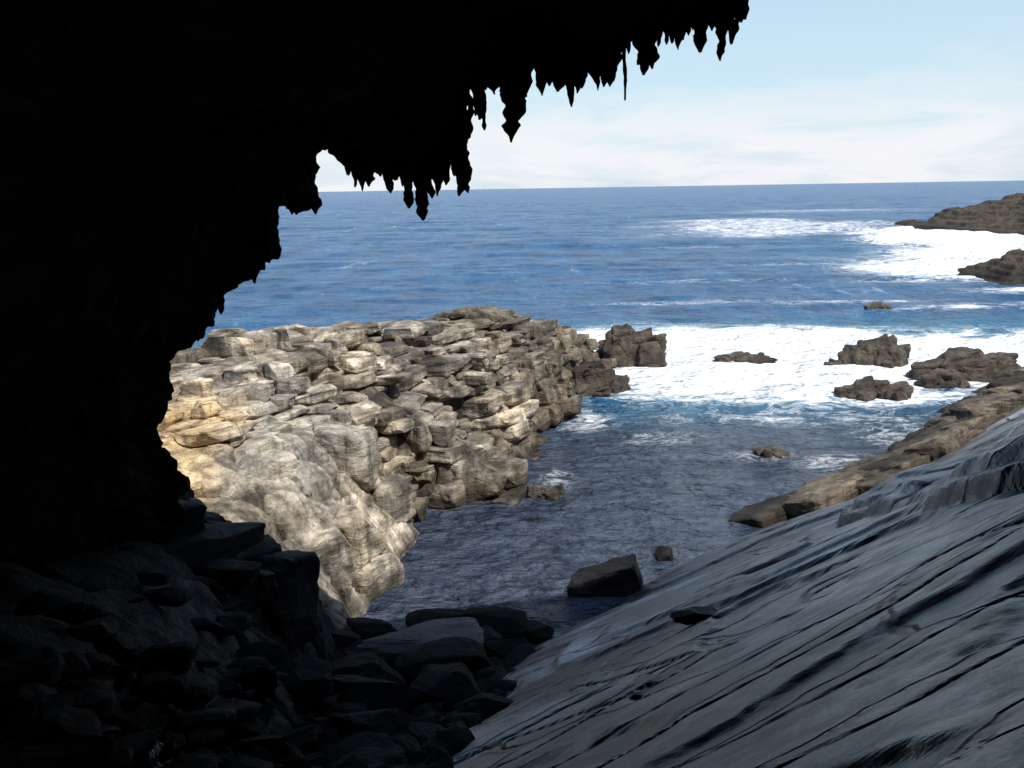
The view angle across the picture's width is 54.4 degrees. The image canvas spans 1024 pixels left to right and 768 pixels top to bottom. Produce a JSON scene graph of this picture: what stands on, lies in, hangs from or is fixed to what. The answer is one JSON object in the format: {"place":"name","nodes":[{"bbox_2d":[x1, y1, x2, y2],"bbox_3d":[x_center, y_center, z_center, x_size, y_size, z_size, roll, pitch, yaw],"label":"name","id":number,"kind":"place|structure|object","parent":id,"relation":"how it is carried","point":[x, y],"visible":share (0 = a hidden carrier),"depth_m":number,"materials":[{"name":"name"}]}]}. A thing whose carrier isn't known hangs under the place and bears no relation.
{"place":"outdoors","nodes":[
{"label":"outdoors","id":0,"kind":"place"},
{"bbox_2d":[0,0,749,767],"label":"cave arch","id":1,"kind":"structure","parent":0,"point":[158,166],"depth_m":11.08,"materials":[{"name":"black stone"}]},
{"bbox_2d":[149,180,1023,767],"bbox_3d":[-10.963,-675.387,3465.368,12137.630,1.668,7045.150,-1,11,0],"label":"sea","id":2,"kind":"structure","parent":0,"point":[793,278],"depth_m":70.64,"materials":[{"name":"liquid"}]},
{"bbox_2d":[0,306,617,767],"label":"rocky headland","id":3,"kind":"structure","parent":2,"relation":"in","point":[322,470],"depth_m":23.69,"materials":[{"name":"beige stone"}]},
{"bbox_2d":[527,483,565,500],"bbox_3d":[1.043,3.409,29.477,1.200,0.901,0.866,-1,11,0],"label":"surf rock","id":4,"kind":"object","parent":2,"relation":"in","point":[554,493],"visible":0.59,"depth_m":29.32,"materials":[{"name":"stone"}]},
{"bbox_2d":[571,354,630,397],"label":"surf rock","id":5,"kind":"object","parent":2,"relation":"in","point":[595,377],"visible":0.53,"depth_m":43.48,"materials":[{"name":"stone"}]},
{"bbox_2d":[596,323,666,366],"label":"sea stack","id":6,"kind":"object","parent":2,"relation":"on","point":[626,345],"visible":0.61,"depth_m":49.75,"materials":[{"name":"stone"}]},
{"bbox_2d":[655,546,673,561],"bbox_3d":[3.735,4.206,24.438,0.450,0.482,0.528,-1,11,0],"label":"boulder","id":7,"kind":"object","parent":2,"relation":"in","point":[663,553],"visible":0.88,"depth_m":24.27,"materials":[{"name":"grey stone"}]},
{"bbox_2d":[714,351,777,363],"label":"surf rock","id":8,"kind":"object","parent":2,"relation":"in","point":[742,356],"visible":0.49,"depth_m":50.90,"materials":[{"name":"stone"}]},
{"bbox_2d":[752,444,790,457],"bbox_3d":[8.750,2.492,33.661,1.289,0.836,0.996,-5,12,-19],"label":"surf rock","id":9,"kind":"object","parent":2,"relation":"in","point":[770,451],"visible":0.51,"depth_m":33.44,"materials":[{"name":"stone"}]},
{"bbox_2d":[824,358,846,364],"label":"surf rock","id":10,"kind":"object","parent":2,"relation":"in","point":[833,362],"visible":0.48,"depth_m":49.53,"materials":[{"name":"stone"}]},
{"bbox_2d":[837,334,910,368],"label":"surf rock","id":11,"kind":"object","parent":2,"relation":"in","point":[885,350],"visible":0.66,"depth_m":49.18,"materials":[{"name":"stone"}]},
{"bbox_2d":[834,376,913,400],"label":"surf rock","id":12,"kind":"object","parent":2,"relation":"in","point":[868,388],"visible":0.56,"depth_m":41.93,"materials":[{"name":"stone"}]},
{"bbox_2d":[728,367,1023,527],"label":"shore blocks","id":13,"kind":"structure","parent":2,"relation":"in","point":[957,424],"depth_m":29.50,"materials":[{"name":"brown stone"}]},
{"bbox_2d":[863,302,892,309],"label":"surf rock","id":14,"kind":"object","parent":2,"relation":"in","point":[874,305],"visible":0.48,"depth_m":71.04,"materials":[{"name":"stone"}]},
{"bbox_2d":[913,368,970,388],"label":"surf rock","id":15,"kind":"object","parent":2,"relation":"in","point":[937,378],"visible":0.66,"depth_m":44.03,"materials":[{"name":"stone"}]},
{"bbox_2d":[894,193,1023,234],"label":"rocky point","id":16,"kind":"structure","parent":2,"relation":"in","point":[1004,215],"depth_m":178.82,"materials":[{"name":"stone"}]},
{"bbox_2d":[905,346,1020,382],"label":"surf rock","id":17,"kind":"object","parent":2,"relation":"in","point":[974,365],"visible":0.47,"depth_m":45.53,"materials":[{"name":"stone"}]},
{"bbox_2d":[956,249,1023,284],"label":"rocky point","id":18,"kind":"structure","parent":2,"relation":"in","point":[1007,268],"depth_m":92.13,"materials":[{"name":"stone"}]},
{"bbox_2d":[315,0,1023,191],"label":"sky","id":19,"kind":"structure","parent":0,"point":[804,91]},
{"bbox_2d":[452,404,1023,767],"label":"slab surface","id":20,"kind":"object","parent":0,"point":[880,625],"visible":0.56,"depth_m":9.40,"materials":[{"name":"grey stone"}]},
{"bbox_2d":[0,543,553,767],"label":"boulder rubble","id":21,"kind":"object","parent":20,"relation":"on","point":[427,704],"visible":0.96,"depth_m":11.13,"materials":[{"name":"black stone"}]},
{"bbox_2d":[358,617,483,652],"bbox_3d":[-1.673,4.685,18.410,2.335,0.277,1.320,-1,11,0],"label":"flat boulder","id":22,"kind":"object","parent":21,"relation":"on","point":[408,638],"visible":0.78,"depth_m":18.30,"materials":[{"name":"grey stone"}]},
{"bbox_2d":[567,553,642,596],"bbox_3d":[2.138,4.450,22.628,1.822,1.078,1.023,-1,11,0],"label":"wedge boulder","id":23,"kind":"object","parent":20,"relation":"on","point":[618,577],"visible":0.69,"depth_m":22.25,"materials":[{"name":"grey stone"}]},
{"bbox_2d":[669,606,716,624],"bbox_3d":[2.518,3.200,13.819,0.673,0.186,0.349,-1,11,0],"label":"boulder","id":24,"kind":"object","parent":20,"relation":"on","point":[691,615],"visible":0.91,"depth_m":13.69,"materials":[{"name":"grey stone"}]}
]}

